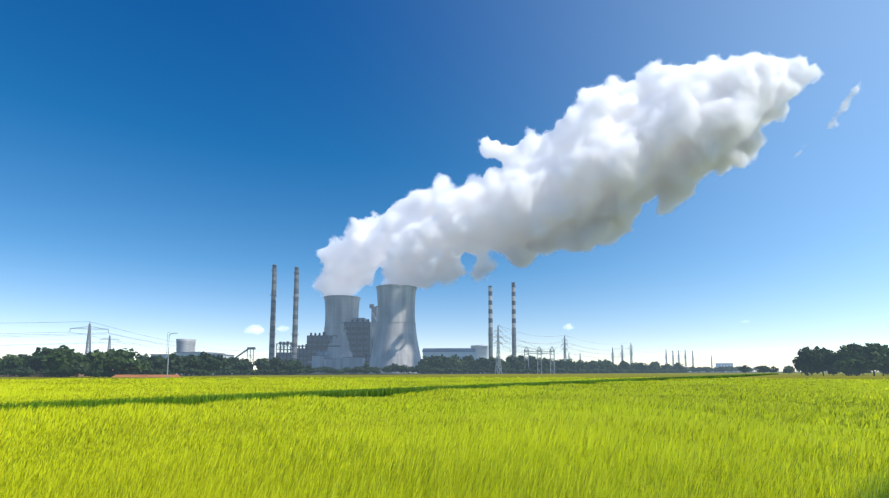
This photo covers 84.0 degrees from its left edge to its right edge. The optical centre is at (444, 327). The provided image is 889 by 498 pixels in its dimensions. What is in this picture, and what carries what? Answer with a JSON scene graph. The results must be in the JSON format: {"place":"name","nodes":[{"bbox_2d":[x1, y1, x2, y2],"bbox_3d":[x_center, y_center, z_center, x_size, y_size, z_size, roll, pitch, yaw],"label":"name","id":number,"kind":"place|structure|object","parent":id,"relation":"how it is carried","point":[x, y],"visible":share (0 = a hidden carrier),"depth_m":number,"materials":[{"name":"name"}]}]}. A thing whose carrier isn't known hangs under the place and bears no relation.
{"place":"outdoors","nodes":[
{"label":"outdoors","id":0,"kind":"place"},
{"bbox_2d":[176,339,195,351],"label":"storage tank","id":1,"kind":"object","parent":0,"point":[191,343],"depth_m":616.20,"materials":[{"name":"grey metal"}]},
{"bbox_2d":[0,371,888,380],"bbox_3d":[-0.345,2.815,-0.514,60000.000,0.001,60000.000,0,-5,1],"label":"ground","id":2,"kind":"structure","parent":0,"point":[798,375],"depth_m":331.41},
{"bbox_2d":[0,367,11,375],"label":"bush","id":3,"kind":"object","parent":2,"relation":"on","point":[3,371],"visible":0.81,"depth_m":238.47,"materials":[{"name":"green plant"}]},
{"bbox_2d":[0,354,26,376],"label":"tree","id":4,"kind":"object","parent":2,"relation":"on","point":[8,361],"visible":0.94,"depth_m":241.90,"materials":[{"name":"green plant"}]},
{"bbox_2d":[6,366,35,376],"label":"bush","id":5,"kind":"object","parent":2,"relation":"on","point":[18,371],"visible":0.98,"depth_m":240.96,"materials":[{"name":"green plant"}]},
{"bbox_2d":[23,347,53,376],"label":"tree","id":6,"kind":"object","parent":2,"relation":"on","point":[33,361],"visible":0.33,"depth_m":249.57,"materials":[{"name":"green plant"}]},
{"bbox_2d":[33,364,47,376],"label":"tree","id":7,"kind":"object","parent":2,"relation":"on","point":[39,366],"visible":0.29,"depth_m":251.50,"materials":[{"name":"green plant"}]},
{"bbox_2d":[41,345,76,376],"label":"tree","id":8,"kind":"object","parent":2,"relation":"on","point":[52,360],"visible":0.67,"depth_m":226.99,"materials":[{"name":"green plant"}]},
{"bbox_2d":[48,368,72,376],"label":"bush","id":9,"kind":"object","parent":2,"relation":"on","point":[54,371],"visible":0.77,"depth_m":227.82,"materials":[{"name":"green plant"}]},
{"bbox_2d":[57,352,96,376],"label":"tree","id":10,"kind":"object","parent":2,"relation":"on","point":[82,361],"visible":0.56,"depth_m":232.52,"materials":[{"name":"green plant"}]},
{"bbox_2d":[60,365,94,376],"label":"bush","id":11,"kind":"object","parent":2,"relation":"on","point":[75,370],"visible":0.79,"depth_m":227.37,"materials":[{"name":"green plant"}]},
{"bbox_2d":[70,324,108,354],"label":"pylon","id":12,"kind":"object","parent":2,"relation":"on","point":[89,338],"visible":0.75,"depth_m":333.69,"materials":[{"name":"metal"}]},
{"bbox_2d":[7,321,89,334],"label":"power lines","id":13,"kind":"object","parent":12,"relation":"attached to","point":[47,332],"visible":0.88,"depth_m":326.08,"materials":[{"name":"metal"}]},
{"bbox_2d":[72,322,263,352],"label":"power lines","id":14,"kind":"object","parent":12,"relation":"attached to","point":[161,343],"visible":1,"depth_m":427.39,"materials":[{"name":"metal"}]},
{"bbox_2d":[81,368,97,376],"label":"bush","id":15,"kind":"object","parent":2,"relation":"on","point":[87,374],"visible":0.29,"depth_m":231.69,"materials":[{"name":"green plant"}]},
{"bbox_2d":[84,349,107,366],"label":"tree","id":16,"kind":"object","parent":2,"relation":"on","point":[93,355],"visible":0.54,"depth_m":236.60,"materials":[{"name":"green plant"}]},
{"bbox_2d":[90,367,111,376],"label":"bush","id":17,"kind":"object","parent":2,"relation":"on","point":[100,372],"visible":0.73,"depth_m":231.73,"materials":[{"name":"green plant"}]},
{"bbox_2d":[100,336,118,354],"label":"pylon","id":18,"kind":"object","parent":2,"relation":"on","point":[109,343],"visible":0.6,"depth_m":424.45,"materials":[{"name":"metal"}]},
{"bbox_2d":[4,334,118,345],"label":"power lines","id":19,"kind":"object","parent":18,"relation":"attached to","point":[49,344],"visible":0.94,"depth_m":419.18,"materials":[{"name":"metal"}]},
{"bbox_2d":[92,348,133,371],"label":"tree","id":20,"kind":"object","parent":2,"relation":"on","point":[104,360],"visible":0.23,"depth_m":234.89,"materials":[{"name":"green plant"}]},
{"bbox_2d":[105,370,124,376],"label":"bush","id":21,"kind":"object","parent":2,"relation":"on","point":[111,373],"visible":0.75,"depth_m":233.24,"materials":[{"name":"green plant"}]},
{"bbox_2d":[104,348,150,372],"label":"tree","id":22,"kind":"object","parent":2,"relation":"on","point":[127,362],"visible":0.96,"depth_m":236.22,"materials":[{"name":"green plant"}]},
{"bbox_2d":[137,356,153,374],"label":"tree","id":23,"kind":"object","parent":2,"relation":"on","point":[141,358],"visible":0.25,"depth_m":272.35,"materials":[{"name":"green plant"}]},
{"bbox_2d":[112,375,179,376],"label":"roof","id":24,"kind":"structure","parent":2,"relation":"on","point":[145,376],"depth_m":230.72,"materials":[{"name":"red"}]},
{"bbox_2d":[149,355,166,374],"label":"tree","id":25,"kind":"object","parent":2,"relation":"on","point":[158,361],"visible":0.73,"depth_m":279.75,"materials":[{"name":"green plant"}]},
{"bbox_2d":[152,368,172,374],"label":"bush","id":26,"kind":"object","parent":2,"relation":"on","point":[158,371],"visible":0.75,"depth_m":276.23,"materials":[{"name":"green plant"}]},
{"bbox_2d":[166,353,183,363],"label":"tree","id":27,"kind":"object","parent":2,"relation":"on","point":[174,355],"visible":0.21,"depth_m":288.29,"materials":[{"name":"green plant"}]},
{"bbox_2d":[165,356,187,373],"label":"tree","id":28,"kind":"object","parent":2,"relation":"on","point":[172,366],"visible":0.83,"depth_m":285.73,"materials":[{"name":"green plant"}]},
{"bbox_2d":[170,367,188,374],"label":"bush","id":29,"kind":"object","parent":2,"relation":"on","point":[181,371],"visible":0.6,"depth_m":286.78,"materials":[{"name":"green plant"}]},
{"bbox_2d":[151,353,232,373],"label":"sheds","id":30,"kind":"object","parent":2,"relation":"on","point":[188,354],"visible":0.17,"depth_m":442.90,"materials":[{"name":"grey metal"}]},
{"bbox_2d":[150,352,234,355],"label":"shed roof","id":31,"kind":"structure","parent":30,"relation":"attached to","point":[196,352],"depth_m":442.39,"materials":[{"name":"grey metal"}]},
{"bbox_2d":[183,367,202,375],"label":"bush","id":32,"kind":"object","parent":2,"relation":"on","point":[190,370],"visible":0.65,"depth_m":290.60,"materials":[{"name":"green plant"}]},
{"bbox_2d":[183,354,204,375],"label":"tree","id":33,"kind":"object","parent":2,"relation":"on","point":[192,360],"visible":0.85,"depth_m":293.69,"materials":[{"name":"green plant"}]},
{"bbox_2d":[192,369,208,375],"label":"bush","id":34,"kind":"object","parent":2,"relation":"on","point":[200,372],"visible":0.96,"depth_m":292.77,"materials":[{"name":"green plant"}]},
{"bbox_2d":[197,351,217,370],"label":"tree","id":35,"kind":"object","parent":2,"relation":"on","point":[208,360],"visible":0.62,"depth_m":299.87,"materials":[{"name":"green plant"}]},
{"bbox_2d":[209,355,230,375],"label":"tree","id":36,"kind":"object","parent":2,"relation":"on","point":[221,362],"visible":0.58,"depth_m":306.27,"materials":[{"name":"green plant"}]},
{"bbox_2d":[227,369,241,374],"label":"bush","id":37,"kind":"object","parent":2,"relation":"on","point":[233,371],"visible":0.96,"depth_m":359.11,"materials":[{"name":"green plant"}]},
{"bbox_2d":[229,356,239,369],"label":"tree","id":38,"kind":"object","parent":2,"relation":"on","point":[233,360],"visible":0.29,"depth_m":378.73,"materials":[{"name":"green plant"}]},
{"bbox_2d":[234,359,252,374],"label":"tree","id":39,"kind":"object","parent":2,"relation":"on","point":[243,365],"visible":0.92,"depth_m":368.18,"materials":[{"name":"green plant"}]},
{"bbox_2d":[235,347,255,362],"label":"conveyor","id":40,"kind":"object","parent":2,"relation":"on","point":[251,348],"depth_m":794.16,"materials":[{"name":"metal"}]},
{"bbox_2d":[253,358,272,374],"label":"tree","id":41,"kind":"object","parent":2,"relation":"on","point":[264,363],"visible":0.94,"depth_m":380.71,"materials":[{"name":"green plant"}]},
{"bbox_2d":[269,264,276,370],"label":"chimney","id":42,"kind":"object","parent":2,"relation":"on","point":[273,295],"visible":0.98,"depth_m":765.78,"materials":[{"name":"concrete"}]},
{"bbox_2d":[270,356,283,374],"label":"tree","id":43,"kind":"object","parent":2,"relation":"on","point":[276,363],"visible":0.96,"depth_m":384.57,"materials":[{"name":"green plant"}]},
{"bbox_2d":[277,352,289,360],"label":"coal handling block","id":44,"kind":"structure","parent":2,"relation":"on","point":[287,353],"depth_m":794.82,"materials":[{"name":"grey metal"}]},
{"bbox_2d":[276,341,291,361],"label":"industrial framework","id":45,"kind":"object","parent":2,"relation":"on","point":[287,343],"visible":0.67,"depth_m":793.55,"materials":[{"name":"metal"}]},
{"bbox_2d":[282,360,293,374],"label":"tree","id":46,"kind":"object","parent":2,"relation":"on","point":[288,365],"visible":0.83,"depth_m":392.26,"materials":[{"name":"green plant"}]},
{"bbox_2d":[291,267,298,360],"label":"chimney","id":47,"kind":"object","parent":2,"relation":"on","point":[294,334],"visible":0.96,"depth_m":749.94,"materials":[{"name":"concrete"}]},
{"bbox_2d":[292,363,304,369],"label":"tree","id":48,"kind":"object","parent":2,"relation":"on","point":[298,366],"visible":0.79,"depth_m":400.77,"materials":[{"name":"green plant"}]},
{"bbox_2d":[319,366,330,373],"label":"bush","id":49,"kind":"object","parent":2,"relation":"on","point":[323,369],"visible":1,"depth_m":476.20,"materials":[{"name":"green plant"}]},
{"bbox_2d":[290,304,377,368],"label":"boiler house","id":50,"kind":"structure","parent":2,"relation":"on","point":[360,332],"depth_m":772.02,"materials":[{"name":"metal"}]},
{"bbox_2d":[312,356,364,372],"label":"yard blocks","id":51,"kind":"structure","parent":2,"relation":"on","point":[348,362],"depth_m":733.56,"materials":[{"name":"concrete"}]},
{"bbox_2d":[324,295,360,367],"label":"cooling tower","id":52,"kind":"structure","parent":2,"relation":"on","point":[340,310],"depth_m":776.38,"materials":[{"name":"concrete"}]},
{"bbox_2d":[351,366,365,372],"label":"bush","id":53,"kind":"object","parent":2,"relation":"on","point":[356,369],"visible":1,"depth_m":473.08,"materials":[{"name":"green plant"}]},
{"bbox_2d":[362,363,373,373],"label":"tree","id":54,"kind":"object","parent":2,"relation":"on","point":[366,366],"visible":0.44,"depth_m":500.88,"materials":[{"name":"green plant"}]},
{"bbox_2d":[381,367,391,373],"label":"bush","id":55,"kind":"object","parent":2,"relation":"on","point":[386,369],"visible":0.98,"depth_m":508.94,"materials":[{"name":"green plant"}]},
{"bbox_2d":[316,351,461,359],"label":"yard silos","id":56,"kind":"object","parent":2,"relation":"on","point":[324,353],"visible":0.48,"depth_m":747.21,"materials":[{"name":"grey metal"}]},
{"bbox_2d":[389,363,399,371],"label":"tree","id":57,"kind":"object","parent":2,"relation":"on","point":[395,367],"visible":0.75,"depth_m":515.83,"materials":[{"name":"green plant"}]},
{"bbox_2d":[369,284,420,372],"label":"cooling tower","id":58,"kind":"structure","parent":2,"relation":"on","point":[396,314],"depth_m":679.73,"materials":[{"name":"concrete"}]},
{"bbox_2d":[398,364,409,373],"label":"bush","id":59,"kind":"object","parent":2,"relation":"on","point":[403,368],"visible":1,"depth_m":509.14,"materials":[{"name":"green plant"}]},
{"bbox_2d":[411,365,421,372],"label":"bush","id":60,"kind":"object","parent":2,"relation":"on","point":[415,369],"visible":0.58,"depth_m":504.72,"materials":[{"name":"green plant"}]},
{"bbox_2d":[417,355,430,373],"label":"tree","id":61,"kind":"object","parent":2,"relation":"on","point":[425,359],"visible":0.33,"depth_m":518.97,"materials":[{"name":"green plant"}]},
{"bbox_2d":[419,365,432,373],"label":"tree","id":62,"kind":"object","parent":2,"relation":"on","point":[424,368],"visible":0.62,"depth_m":496.67,"materials":[{"name":"green plant"}]},
{"bbox_2d":[427,355,443,373],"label":"tree","id":63,"kind":"object","parent":2,"relation":"on","point":[435,361],"visible":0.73,"depth_m":509.69,"materials":[{"name":"green plant"}]},
{"bbox_2d":[431,366,443,372],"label":"bush","id":64,"kind":"object","parent":2,"relation":"on","point":[436,370],"visible":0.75,"depth_m":496.94,"materials":[{"name":"green plant"}]},
{"bbox_2d":[436,354,451,367],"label":"tree","id":65,"kind":"object","parent":2,"relation":"on","point":[447,362],"visible":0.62,"depth_m":513.73,"materials":[{"name":"green plant"}]},
{"bbox_2d":[0,373,888,497],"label":"field grass","id":66,"kind":"structure","parent":2,"relation":"on","point":[716,436],"depth_m":17.06,"materials":[{"name":"green plant"}]},
{"bbox_2d":[422,348,475,360],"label":"industrial building","id":67,"kind":"structure","parent":2,"relation":"on","point":[449,352],"depth_m":769.38,"materials":[{"name":"grey metal"}]},
{"bbox_2d":[442,366,458,373],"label":"tree","id":68,"kind":"object","parent":2,"relation":"on","point":[451,369],"visible":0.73,"depth_m":505.98,"materials":[{"name":"green plant"}]},
{"bbox_2d":[448,356,461,368],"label":"tree","id":69,"kind":"object","parent":2,"relation":"on","point":[455,364],"visible":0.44,"depth_m":519.93,"materials":[{"name":"green plant"}]},
{"bbox_2d":[463,355,478,373],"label":"tree","id":70,"kind":"object","parent":2,"relation":"on","point":[470,359],"visible":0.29,"depth_m":544.92,"materials":[{"name":"green plant"}]},
{"bbox_2d":[471,345,487,359],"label":"industrial building","id":71,"kind":"structure","parent":2,"relation":"on","point":[481,351],"depth_m":849.87,"materials":[{"name":"grey metal"}]},
{"bbox_2d":[476,357,486,373],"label":"tree","id":72,"kind":"object","parent":2,"relation":"on","point":[480,360],"visible":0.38,"depth_m":548.65,"materials":[{"name":"green plant"}]},
{"bbox_2d":[481,359,498,369],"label":"tree","id":73,"kind":"object","parent":2,"relation":"on","point":[488,361],"visible":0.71,"depth_m":536.56,"materials":[{"name":"green plant"}]},
{"bbox_2d":[488,286,492,357],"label":"chimney","id":74,"kind":"object","parent":2,"relation":"on","point":[490,331],"visible":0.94,"depth_m":900.62,"materials":[{"name":"grey concrete"}]},
{"bbox_2d":[484,356,504,370],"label":"tree","id":75,"kind":"object","parent":2,"relation":"on","point":[494,359],"visible":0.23,"depth_m":543.85,"materials":[{"name":"green plant"}]},
{"bbox_2d":[494,326,502,373],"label":"pylon","id":76,"kind":"object","parent":2,"relation":"on","point":[498,348],"visible":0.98,"depth_m":518.03,"materials":[{"name":"metal"}]},
{"bbox_2d":[493,325,563,353],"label":"power lines","id":77,"kind":"object","parent":76,"relation":"hanging from","point":[529,342],"visible":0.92,"depth_m":570.14,"materials":[{"name":"metal"}]},
{"bbox_2d":[502,361,510,373],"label":"tree","id":78,"kind":"object","parent":2,"relation":"on","point":[507,365],"visible":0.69,"depth_m":545.42,"materials":[{"name":"green plant"}]},
{"bbox_2d":[511,282,515,357],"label":"chimney","id":79,"kind":"object","parent":2,"relation":"on","point":[513,287],"visible":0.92,"depth_m":905.01,"materials":[{"name":"grey concrete"}]},
{"bbox_2d":[509,358,523,369],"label":"tree","id":80,"kind":"object","parent":2,"relation":"on","point":[515,364],"visible":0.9,"depth_m":547.85,"materials":[{"name":"green plant"}]},
{"bbox_2d":[516,354,527,368],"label":"tree","id":81,"kind":"object","parent":2,"relation":"on","point":[520,357],"visible":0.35,"depth_m":557.80,"materials":[{"name":"green plant"}]},
{"bbox_2d":[524,346,554,373],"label":"substation gantry","id":82,"kind":"object","parent":2,"relation":"on","point":[541,352],"visible":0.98,"depth_m":559.49,"materials":[{"name":"metal"}]},
{"bbox_2d":[534,357,547,373],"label":"tree","id":83,"kind":"object","parent":2,"relation":"on","point":[541,364],"visible":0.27,"depth_m":565.76,"materials":[{"name":"green plant"}]},
{"bbox_2d":[542,358,554,373],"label":"tree","id":84,"kind":"object","parent":2,"relation":"on","point":[550,366],"visible":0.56,"depth_m":572.41,"materials":[{"name":"green plant"}]},
{"bbox_2d":[556,359,568,373],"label":"tree","id":85,"kind":"object","parent":2,"relation":"on","point":[561,364],"visible":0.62,"depth_m":594.97,"materials":[{"name":"green plant"}]},
{"bbox_2d":[561,335,567,372],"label":"pylon","id":86,"kind":"object","parent":2,"relation":"on","point":[564,349],"visible":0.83,"depth_m":647.00,"materials":[{"name":"metal"}]},
{"bbox_2d":[564,358,577,373],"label":"tree","id":87,"kind":"object","parent":2,"relation":"on","point":[569,363],"visible":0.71,"depth_m":600.23,"materials":[{"name":"green plant"}]},
{"bbox_2d":[576,360,586,373],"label":"tree","id":88,"kind":"object","parent":2,"relation":"on","point":[582,365],"visible":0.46,"depth_m":617.33,"materials":[{"name":"green plant"}]},
{"bbox_2d":[588,360,599,368],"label":"tree","id":89,"kind":"object","parent":2,"relation":"on","point":[594,364],"visible":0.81,"depth_m":637.27,"materials":[{"name":"green plant"}]},
{"bbox_2d":[597,362,611,369],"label":"tree","id":90,"kind":"object","parent":2,"relation":"on","point":[602,365],"visible":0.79,"depth_m":642.08,"materials":[{"name":"green plant"}]},
{"bbox_2d":[619,362,630,369],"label":"tree","id":91,"kind":"object","parent":2,"relation":"on","point":[625,365],"visible":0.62,"depth_m":671.38,"materials":[{"name":"green plant"}]},
{"bbox_2d":[629,343,632,363],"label":"pylon","id":92,"kind":"object","parent":2,"relation":"on","point":[631,350],"visible":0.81,"depth_m":873.22,"materials":[{"name":"metal"}]},
{"bbox_2d":[634,362,647,369],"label":"tree","id":93,"kind":"object","parent":2,"relation":"on","point":[641,366],"visible":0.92,"depth_m":686.84,"materials":[{"name":"green plant"}]},
{"bbox_2d":[648,362,658,369],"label":"tree","id":94,"kind":"object","parent":2,"relation":"on","point":[652,366],"visible":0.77,"depth_m":706.67,"materials":[{"name":"green plant"}]},
{"bbox_2d":[672,362,685,369],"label":"tree","id":95,"kind":"object","parent":2,"relation":"on","point":[678,365],"visible":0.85,"depth_m":751.68,"materials":[{"name":"green plant"}]},
{"bbox_2d":[738,365,750,373],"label":"tree","id":96,"kind":"object","parent":2,"relation":"on","point":[744,368],"visible":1,"depth_m":445.52,"materials":[{"name":"green plant"}]},
{"bbox_2d":[755,365,769,372],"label":"bush","id":97,"kind":"object","parent":2,"relation":"on","point":[760,368],"visible":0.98,"depth_m":434.86,"materials":[{"name":"green plant"}]},
{"bbox_2d":[783,368,793,373],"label":"bush","id":98,"kind":"object","parent":2,"relation":"on","point":[788,370],"visible":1,"depth_m":435.59,"materials":[{"name":"green plant"}]},
{"bbox_2d":[792,346,823,375],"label":"tree","id":99,"kind":"object","parent":2,"relation":"on","point":[807,357],"visible":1,"depth_m":307.08,"materials":[{"name":"green plant"}]},
{"bbox_2d":[796,367,821,374],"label":"bush","id":100,"kind":"object","parent":2,"relation":"on","point":[804,371],"visible":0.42,"depth_m":339.64,"materials":[{"name":"green plant"}]},
{"bbox_2d":[804,346,836,375],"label":"tree","id":101,"kind":"object","parent":2,"relation":"on","point":[829,356],"visible":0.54,"depth_m":309.56,"materials":[{"name":"green plant"}]},
{"bbox_2d":[826,366,839,375],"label":"bush","id":102,"kind":"object","parent":2,"relation":"on","point":[832,371],"visible":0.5,"depth_m":324.90,"materials":[{"name":"green plant"}]},
{"bbox_2d":[830,345,866,375],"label":"tree","id":103,"kind":"object","parent":2,"relation":"on","point":[845,362],"visible":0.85,"depth_m":297.96,"materials":[{"name":"green plant"}]},
{"bbox_2d":[839,342,872,375],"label":"tree","id":104,"kind":"object","parent":2,"relation":"on","point":[859,349],"visible":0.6,"depth_m":296.38,"materials":[{"name":"green plant"}]},
{"bbox_2d":[852,369,869,375],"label":"bush","id":105,"kind":"object","parent":2,"relation":"on","point":[861,371],"visible":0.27,"depth_m":324.12,"materials":[{"name":"green plant"}]},
{"bbox_2d":[861,342,888,375],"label":"tree","id":106,"kind":"object","parent":2,"relation":"on","point":[878,353],"visible":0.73,"depth_m":293.71,"materials":[{"name":"green plant"}]},
{"bbox_2d":[869,356,888,375],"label":"tree","id":107,"kind":"object","parent":2,"relation":"on","point":[885,367],"visible":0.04,"depth_m":295.85,"materials":[{"name":"green plant"}]},
{"bbox_2d":[0,0,888,370],"label":"sky","id":108,"kind":"structure","parent":0,"point":[707,178],"materials":[{"name":"blue"}]},
{"bbox_2d":[715,363,733,371],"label":"distant building","id":109,"kind":"structure","parent":0,"point":[721,364],"depth_m":1483.61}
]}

